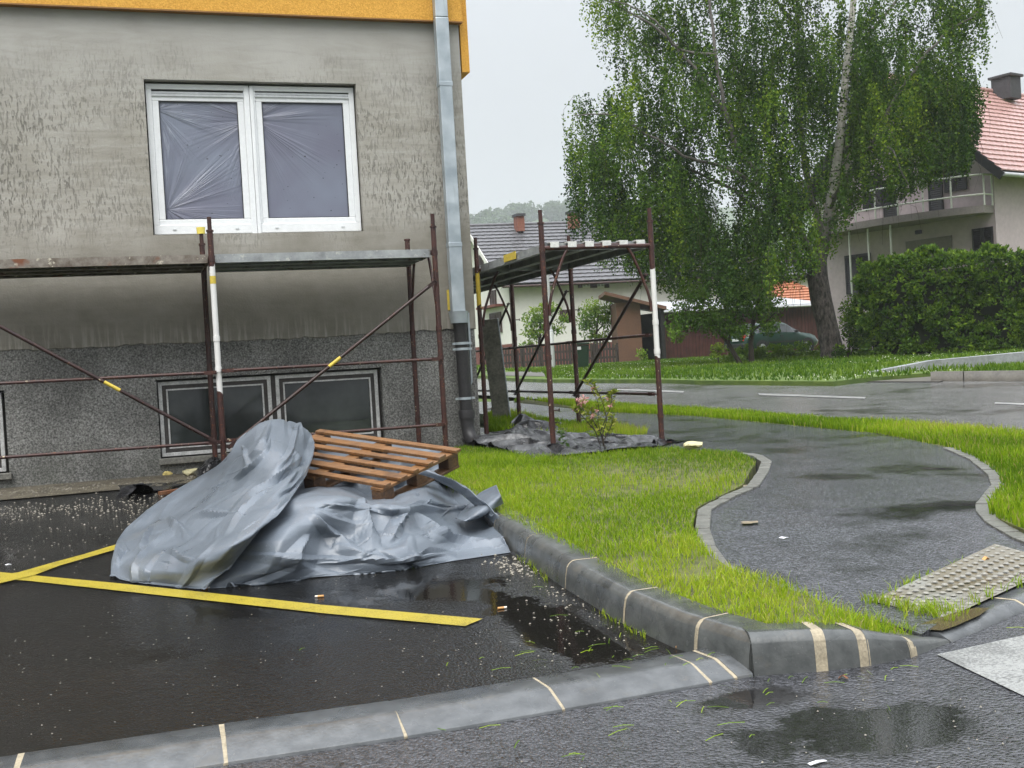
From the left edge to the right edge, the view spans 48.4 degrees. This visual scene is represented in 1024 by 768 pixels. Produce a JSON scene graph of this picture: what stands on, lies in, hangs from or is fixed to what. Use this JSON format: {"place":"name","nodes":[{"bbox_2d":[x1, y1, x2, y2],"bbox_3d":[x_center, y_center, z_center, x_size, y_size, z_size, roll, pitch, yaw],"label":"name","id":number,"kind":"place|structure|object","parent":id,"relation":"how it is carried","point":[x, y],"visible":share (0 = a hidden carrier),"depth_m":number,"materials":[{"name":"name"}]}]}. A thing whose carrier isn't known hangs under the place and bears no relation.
{"place":"outdoors","nodes":[
{"label":"outdoors","id":0,"kind":"place"},
{"bbox_2d":[0,485,684,756],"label":"parking lot","id":1,"kind":"structure","parent":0,"point":[115,686],"depth_m":4.49,"materials":[{"name":"black asphalt"}]},
{"bbox_2d":[0,544,115,582],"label":"parking line","id":2,"kind":"object","parent":1,"relation":"on","point":[21,574],"visible":0.78,"depth_m":6.25,"materials":[{"name":"yellow paint"}]},
{"bbox_2d":[115,479,193,499],"bbox_3d":[-2.924,0.834,9.490,0.710,0.098,1.022,-4,1,-18],"label":"plastic sheet","id":3,"kind":"object","parent":1,"relation":"on","point":[126,490],"visible":0.98,"depth_m":9.29,"materials":[{"name":"black plastic"}]},
{"bbox_2d":[158,488,177,494],"bbox_3d":[-2.709,0.862,9.214,0.050,0.035,0.320,-2,1,39],"label":"board","id":4,"kind":"object","parent":1,"relation":"on","point":[165,492],"visible":0.47,"depth_m":9.11,"materials":[{"name":"brown wood"}]},
{"bbox_2d":[0,572,480,625],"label":"parking line","id":5,"kind":"object","parent":1,"relation":"on","point":[398,615],"visible":1,"depth_m":5.17,"materials":[{"name":"yellow paint"}]},
{"bbox_2d":[110,419,510,589],"bbox_3d":[-1.292,0.589,7.060,2.281,0.738,3.131,-4,1,-18],"label":"tarpaulin","id":6,"kind":"object","parent":1,"relation":"on","point":[250,509],"visible":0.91,"depth_m":6.04,"materials":[{"name":"grey plastic"}]},
{"bbox_2d":[304,429,460,499],"bbox_3d":[-1.053,0.532,7.515,1.262,0.436,0.801,-3,1,33],"label":"pallet","id":7,"kind":"object","parent":6,"relation":"on","point":[349,467],"visible":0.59,"depth_m":7.37,"materials":[{"name":"orange wood"}]},
{"bbox_2d":[517,555,646,638],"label":"sprouting grass","id":8,"kind":"structure","parent":1,"relation":"on","point":[611,619],"depth_m":4.62,"materials":[{"name":"green plant"}]},
{"bbox_2d":[0,428,1023,767],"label":"access road","id":9,"kind":"structure","parent":0,"point":[854,720],"depth_m":3.31,"materials":[{"name":"grey asphalt"}]},
{"bbox_2d":[0,473,197,499],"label":"wall strip","id":10,"kind":"object","parent":9,"relation":"on","point":[80,486],"depth_m":9.89,"materials":[{"name":"grey concrete"}]},
{"bbox_2d":[162,471,172,474],"bbox_3d":[-3.151,0.822,10.452,0.094,0.050,0.060,-4,1,-34],"label":"foam piece","id":11,"kind":"object","parent":10,"relation":"on","point":[167,473],"visible":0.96,"depth_m":10.43,"materials":[{"name":"yellow plastic"}]},
{"bbox_2d":[182,468,197,475],"bbox_3d":[-2.911,0.804,10.369,0.168,0.075,0.162,-4,1,-18],"label":"foam piece","id":12,"kind":"object","parent":10,"relation":"on","point":[187,472],"visible":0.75,"depth_m":10.31,"materials":[{"name":"beige plastic"}]},
{"bbox_2d":[193,457,220,476],"bbox_3d":[-2.637,0.730,10.347,0.508,0.150,0.452,-4,1,-18],"label":"plastic sheet","id":13,"kind":"object","parent":10,"relation":"on","point":[209,464],"visible":0.54,"depth_m":10.27,"materials":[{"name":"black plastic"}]},
{"bbox_2d":[0,214,448,461],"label":"scaffold","id":14,"kind":"object","parent":10,"relation":"on","point":[407,257],"visible":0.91,"depth_m":9.80,"materials":[{"name":"metal"}]},
{"bbox_2d":[0,648,752,767],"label":"kerb","id":15,"kind":"structure","parent":9,"relation":"on","point":[251,740],"depth_m":3.45,"materials":[{"name":"grey concrete"}]},
{"bbox_2d":[14,650,737,767],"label":"kerb joint","id":16,"kind":"object","parent":15,"relation":"on","point":[222,734],"visible":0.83,"depth_m":3.44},
{"bbox_2d":[0,475,1003,767],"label":"mortar crumbs","id":17,"kind":"object","parent":9,"relation":"on","point":[302,651],"visible":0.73,"depth_m":5.92,"materials":[{"name":"beige concrete"}]},
{"bbox_2d":[445,476,777,671],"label":"kerb","id":18,"kind":"structure","parent":9,"relation":"on","point":[668,618],"depth_m":4.56,"materials":[{"name":"concrete"}]},
{"bbox_2d":[494,514,726,649],"bbox_3d":[-0.072,0.838,6.652,0.242,0.343,5.431,-4,1,-16],"label":"kerb joint","id":19,"kind":"object","parent":18,"relation":"on","point":[696,629],"visible":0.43,"depth_m":4.51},
{"bbox_2d":[300,586,1023,759],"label":"grass clippings","id":20,"kind":"object","parent":9,"relation":"on","point":[681,701],"depth_m":3.66,"materials":[{"name":"green plant"}]},
{"bbox_2d":[808,760,826,765],"bbox_3d":[0.811,1.003,3.026,0.055,0.005,0.013,-4,1,-23],"label":"paper scrap","id":21,"kind":"object","parent":9,"relation":"on","point":[814,762],"visible":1,"depth_m":3.02,"materials":[{"name":"white paper"}]},
{"bbox_2d":[740,622,949,675],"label":"kerb","id":22,"kind":"structure","parent":9,"relation":"on","point":[784,648],"depth_m":3.83,"materials":[{"name":"concrete"}]},
{"bbox_2d":[802,622,916,671],"bbox_3d":[1.186,0.909,3.930,0.407,0.182,0.190,-4,1,-18],"label":"kerb joint","id":23,"kind":"object","parent":22,"relation":"attached to","point":[820,648],"visible":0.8,"depth_m":3.84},
{"bbox_2d":[930,583,1023,642],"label":"kerb","id":24,"kind":"structure","parent":9,"relation":"on","point":[998,611],"depth_m":4.34,"materials":[{"name":"grey concrete"}]},
{"bbox_2d":[991,597,1023,605],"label":"kerb joint","id":25,"kind":"object","parent":24,"relation":"on","point":[1010,599],"visible":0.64,"depth_m":4.51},
{"bbox_2d":[937,635,1023,695],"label":"crossing stripe","id":26,"kind":"object","parent":9,"relation":"on","point":[1000,662],"visible":1,"depth_m":3.83,"materials":[{"name":"white paint"}]},
{"bbox_2d":[478,362,605,427],"bbox_3d":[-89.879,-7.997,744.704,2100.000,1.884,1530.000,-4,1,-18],"label":"ground","id":27,"kind":"structure","parent":0,"point":[489,400],"depth_m":20.68,"materials":[{"name":"green plant"}]},
{"bbox_2d":[0,0,486,487],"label":"building","id":28,"kind":"structure","parent":27,"relation":"on","point":[146,127],"depth_m":10.66,"materials":[{"name":"paint"}]},
{"bbox_2d":[0,390,11,479],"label":"cellar window","id":29,"kind":"structure","parent":28,"relation":"in","point":[4,463],"depth_m":10.08,"materials":[{"name":"white plastic"}]},
{"bbox_2d":[145,83,361,234],"bbox_3d":[-2.425,-2.118,10.808,1.950,1.400,0.106,-4,1,-18],"label":"window","id":30,"kind":"structure","parent":28,"relation":"in","point":[251,159],"depth_m":10.76,"materials":[{"name":"white plastic"}]},
{"bbox_2d":[156,367,382,464],"bbox_3d":[-2.257,0.289,10.813,2.133,0.777,0.190,-4,1,-18],"label":"cellar window","id":31,"kind":"structure","parent":28,"relation":"in","point":[344,399],"depth_m":10.81,"materials":[{"name":"white glass"}]},
{"bbox_2d":[518,301,568,366],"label":"fruit tree","id":32,"kind":"object","parent":27,"relation":"on","point":[536,320],"visible":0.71,"depth_m":52.86,"materials":[{"name":"green plant"}]},
{"bbox_2d":[502,341,618,367],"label":"fence","id":33,"kind":"object","parent":27,"relation":"on","point":[522,362],"visible":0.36,"depth_m":50.44,"materials":[{"name":"brown wood"}]},
{"bbox_2d":[486,373,689,375],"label":"kerb","id":34,"kind":"structure","parent":27,"relation":"on","point":[561,375],"depth_m":30.69,"materials":[{"name":"concrete"}]},
{"bbox_2d":[576,296,613,362],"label":"fruit tree","id":35,"kind":"object","parent":27,"relation":"on","point":[595,310],"visible":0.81,"depth_m":52.82,"materials":[{"name":"green plant"}]},
{"bbox_2d":[470,211,747,367],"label":"house","id":36,"kind":"structure","parent":27,"relation":"on","point":[495,241],"depth_m":61.32,"materials":[{"name":"white paint"}]},
{"bbox_2d":[598,291,666,361],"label":"shed","id":37,"kind":"structure","parent":27,"relation":"on","point":[632,321],"depth_m":50.01,"materials":[{"name":"brown paint"}]},
{"bbox_2d":[610,297,818,358],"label":"garage","id":38,"kind":"structure","parent":27,"relation":"on","point":[697,344],"depth_m":53.63,"materials":[{"name":"brown metal"}]},
{"bbox_2d":[724,322,817,354],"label":"car","id":39,"kind":"object","parent":27,"relation":"on","point":[790,334],"visible":0.38,"depth_m":49.23,"materials":[{"name":"teal paint"}]},
{"bbox_2d":[740,250,809,300],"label":"house","id":40,"kind":"structure","parent":27,"relation":"on","point":[788,293],"depth_m":62.63,"materials":[{"name":"orange tile"}]},
{"bbox_2d":[793,72,1023,350],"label":"house","id":41,"kind":"structure","parent":27,"relation":"on","point":[989,207],"depth_m":38.75,"materials":[{"name":"white paint"}]},
{"bbox_2d":[882,179,896,217],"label":"balcony door","id":42,"kind":"structure","parent":41,"relation":"in","point":[894,212],"depth_m":40.25,"materials":[{"name":"grey glass"}]},
{"bbox_2d":[928,170,943,210],"bbox_3d":[14.366,-6.741,38.699,0.065,1.976,0.546,-4,1,-35],"label":"balcony door","id":43,"kind":"structure","parent":41,"relation":"in","point":[933,205],"depth_m":38.69,"materials":[{"name":"grey glass"}]},
{"bbox_2d":[866,352,1023,372],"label":"wall","id":44,"kind":"structure","parent":27,"relation":"on","point":[1003,357],"depth_m":21.03,"materials":[{"name":"grey concrete"}]},
{"bbox_2d":[930,370,1023,380],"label":"kerb","id":45,"kind":"structure","parent":27,"relation":"on","point":[1016,375],"depth_m":18.21,"materials":[{"name":"concrete"}]},
{"bbox_2d":[511,207,816,248],"bbox_3d":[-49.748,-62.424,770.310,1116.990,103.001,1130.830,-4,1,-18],"label":"hill","id":46,"kind":"structure","parent":0,"point":[729,209],"depth_m":743.00,"materials":[{"name":"green plant"}]},
{"bbox_2d":[469,192,809,223],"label":"wood","id":47,"kind":"object","parent":46,"relation":"on","point":[552,210],"visible":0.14,"depth_m":729.77,"materials":[{"name":"green plant"}]},
{"bbox_2d":[443,444,927,634],"bbox_3d":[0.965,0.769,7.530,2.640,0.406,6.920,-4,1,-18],"label":"lawn","id":48,"kind":"structure","parent":0,"point":[746,481],"depth_m":6.54,"materials":[{"name":"plant"}]},
{"bbox_2d":[462,419,657,457],"bbox_3d":[0.462,0.457,10.952,1.661,0.201,2.842,-4,1,-18],"label":"plastic sheet","id":49,"kind":"object","parent":48,"relation":"on","point":[524,436],"visible":0.77,"depth_m":10.46,"materials":[{"name":"grey plastic"}]},
{"bbox_2d":[546,443,579,451],"bbox_3d":[0.405,0.542,9.860,0.448,0.078,0.399,-4,1,-18],"label":"plastic sheet","id":50,"kind":"object","parent":49,"relation":"on","point":[555,447],"visible":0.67,"depth_m":9.79,"materials":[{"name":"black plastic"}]},
{"bbox_2d":[570,378,620,450],"bbox_3d":[0.729,0.260,9.890,0.444,0.656,0.294,-3,1,11],"label":"flowering shrub","id":51,"kind":"object","parent":49,"relation":"on","point":[575,408],"visible":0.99,"depth_m":9.85,"materials":[{"name":"green plant"}]},
{"bbox_2d":[683,441,702,448],"bbox_3d":[1.490,0.504,9.400,0.158,0.069,0.112,-3,1,-6],"label":"foam piece","id":52,"kind":"object","parent":48,"relation":"on","point":[690,444],"visible":1,"depth_m":9.36,"materials":[{"name":"beige plastic"}]},
{"bbox_2d":[461,0,1023,215],"label":"sky","id":53,"kind":"structure","parent":0,"point":[527,58],"materials":[{"name":"white"}]},
{"bbox_2d":[476,347,1023,385],"bbox_3d":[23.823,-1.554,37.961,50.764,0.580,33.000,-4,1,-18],"label":"verge","id":54,"kind":"structure","parent":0,"point":[782,381],"depth_m":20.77,"materials":[{"name":"green plant"}]},
{"bbox_2d":[505,371,544,375],"bbox_3d":[0.482,-0.319,34.344,1.964,0.085,8.900,-3,1,-3],"label":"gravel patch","id":55,"kind":"object","parent":54,"relation":"on","point":[521,373],"visible":0.5,"depth_m":34.62,"materials":[{"name":"stone"}]},
{"bbox_2d":[547,275,554,366],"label":"street pole","id":56,"kind":"object","parent":54,"relation":"on","point":[551,337],"visible":0.5,"depth_m":42.91,"materials":[{"name":"white metal"}]},
{"bbox_2d":[577,342,588,367],"bbox_3d":[2.278,-0.910,37.018,0.480,0.850,0.580,-3,1,0],"label":"wheelie bin","id":57,"kind":"object","parent":54,"relation":"on","point":[583,353],"visible":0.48,"depth_m":36.79,"materials":[{"name":"green plastic"}]},
{"bbox_2d":[635,348,648,359],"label":"garden plant","id":58,"kind":"object","parent":54,"relation":"on","point":[642,355],"visible":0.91,"depth_m":45.96,"materials":[{"name":"green plant"}]},
{"bbox_2d":[709,342,726,362],"bbox_3d":[5.617,-0.858,31.008,0.435,0.570,0.563,-3,1,33],"label":"sapling","id":59,"kind":"object","parent":54,"relation":"on","point":[719,347],"visible":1,"depth_m":30.96,"materials":[{"name":"green plant"}]},
{"bbox_2d":[664,273,788,363],"bbox_3d":[5.936,-1.754,31.523,3.522,2.557,2.240,-3,1,1],"label":"plum tree","id":60,"kind":"object","parent":54,"relation":"on","point":[713,319],"visible":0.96,"depth_m":31.24,"materials":[{"name":"green plant"}]},
{"bbox_2d":[485,351,1010,379],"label":"clover blossom","id":61,"kind":"object","parent":54,"relation":"on","point":[770,361],"visible":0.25,"depth_m":30.84,"materials":[{"name":"white plant"}]},
{"bbox_2d":[722,340,819,360],"bbox_3d":[8.245,-0.950,36.003,3.565,0.800,1.374,-4,1,-28],"label":"hedge","id":62,"kind":"object","parent":54,"relation":"on","point":[760,351],"visible":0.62,"depth_m":35.62,"materials":[{"name":"green plant"}]},
{"bbox_2d":[558,0,1001,357],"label":"birch tree","id":63,"kind":"object","parent":54,"relation":"on","point":[690,227],"visible":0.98,"depth_m":31.75,"materials":[{"name":"green plant"}]},
{"bbox_2d":[831,294,860,357],"bbox_3d":[9.541,-1.603,32.192,1.060,1.921,1.807,-3,1,22],"label":"shrub","id":64,"kind":"object","parent":54,"relation":"on","point":[852,340],"visible":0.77,"depth_m":32.04,"materials":[{"name":"green plant"}]},
{"bbox_2d":[850,241,1023,357],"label":"hedge","id":65,"kind":"object","parent":54,"relation":"on","point":[917,304],"visible":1,"depth_m":30.14,"materials":[{"name":"green plant"}]},
{"bbox_2d":[477,378,1023,430],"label":"road","id":66,"kind":"structure","parent":0,"point":[965,402],"depth_m":16.11,"materials":[{"name":"grey asphalt"}]},
{"bbox_2d":[617,389,683,392],"bbox_3d":[2.382,0.113,19.909,0.280,0.068,2.274,-4,1,-30],"label":"line","id":67,"kind":"object","parent":66,"relation":"on","point":[649,390],"visible":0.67,"depth_m":19.91,"materials":[{"name":"white paint"}]},
{"bbox_2d":[758,393,864,398],"bbox_3d":[4.313,0.173,16.686,0.283,0.072,2.385,-4,1,-30],"label":"line","id":68,"kind":"object","parent":66,"relation":"on","point":[810,395],"visible":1,"depth_m":16.64,"materials":[{"name":"white paint"}]},
{"bbox_2d":[994,402,1023,404],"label":"line","id":69,"kind":"object","parent":66,"relation":"on","point":[1009,403],"visible":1,"depth_m":13.73,"materials":[{"name":"white paint"}]},
{"bbox_2d":[479,399,1023,636],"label":"footpath","id":70,"kind":"structure","parent":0,"point":[850,515],"depth_m":6.38,"materials":[{"name":"grey asphalt"}]},
{"bbox_2d":[644,438,691,447],"bbox_3d":[1.393,0.507,10.242,0.282,0.061,0.770,-2,2,44],"label":"plastic sheet","id":71,"kind":"object","parent":70,"relation":"on","point":[659,442],"visible":0.76,"depth_m":10.13,"materials":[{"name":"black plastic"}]},
{"bbox_2d":[695,452,771,572],"bbox_3d":[1.388,0.767,6.886,0.510,0.285,4.751,-3,1,11],"label":"edging","id":72,"kind":"object","parent":70,"relation":"on","point":[703,517],"visible":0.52,"depth_m":6.68,"materials":[{"name":"concrete"}]},
{"bbox_2d":[741,521,757,523],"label":"litter","id":73,"kind":"object","parent":70,"relation":"on","point":[745,522],"visible":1,"depth_m":6.08,"materials":[{"name":"white paper"}]},
{"bbox_2d":[859,555,1023,620],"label":"sprouting grass","id":74,"kind":"structure","parent":70,"relation":"on","point":[927,608],"depth_m":4.42,"materials":[{"name":"green plant"}]},
{"bbox_2d":[872,544,1023,616],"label":"tactile paving","id":75,"kind":"structure","parent":70,"relation":"on","point":[974,573],"depth_m":4.80,"materials":[{"name":"concrete"}]},
{"bbox_2d":[921,608,988,629],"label":"gutter puddle","id":76,"kind":"object","parent":70,"relation":"on","point":[942,624],"visible":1,"depth_m":4.23,"materials":[{"name":"brown liquid"}]},
{"bbox_2d":[943,447,1023,543],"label":"edging","id":77,"kind":"object","parent":70,"relation":"on","point":[985,516],"visible":0.36,"depth_m":6.26,"materials":[{"name":"concrete"}]},
{"bbox_2d":[514,396,1023,532],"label":"lawn","id":78,"kind":"structure","parent":0,"point":[1020,529],"depth_m":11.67,"materials":[{"name":"plant"}]},
{"bbox_2d":[879,376,930,380],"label":"driveway","id":79,"kind":"structure","parent":0,"point":[919,379],"depth_m":19.31,"materials":[{"name":"concrete"}]},
{"bbox_2d":[957,361,1023,370],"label":"verge grass","id":80,"kind":"structure","parent":0,"point":[1014,366],"depth_m":19.54,"materials":[{"name":"green plant"}]},
{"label":"lawn","id":81,"kind":"structure","parent":0,"visible":0},
{"bbox_2d":[483,318,510,418],"bbox_3d":[-0.193,-0.175,13.642,0.284,1.218,0.216,-3,1,4],"label":"leaning board","id":82,"kind":"object","parent":81,"relation":"on","point":[495,366],"visible":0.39,"depth_m":13.61,"materials":[{"name":"grey wood"}]},
{"bbox_2d":[506,413,561,428],"bbox_3d":[0.341,0.392,12.210,1.174,0.178,0.536,-3,1,11],"label":"plastic sheet","id":83,"kind":"object","parent":81,"relation":"on","point":[520,417],"visible":0.22,"depth_m":12.17,"materials":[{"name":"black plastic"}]},
{"bbox_2d":[555,429,568,446],"bbox_3d":[0.424,0.480,10.092,0.178,0.183,0.130,-3,1,2],"label":"weed","id":84,"kind":"object","parent":81,"relation":"on","point":[562,436],"visible":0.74,"depth_m":10.09,"materials":[{"name":"green plant"}]},
{"bbox_2d":[488,407,649,435],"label":"lawn grass","id":85,"kind":"structure","parent":81,"relation":"on","point":[495,423],"depth_m":11.94,"materials":[{"name":"green plant"}]},
{"bbox_2d":[472,208,671,442],"bbox_3d":[-0.131,-0.489,12.803,1.169,2.092,6.030,-4,1,-18],"label":"scaffold","id":86,"kind":"object","parent":81,"relation":"on","point":[542,259],"visible":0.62,"depth_m":11.02,"materials":[{"name":"metal"}]}
]}

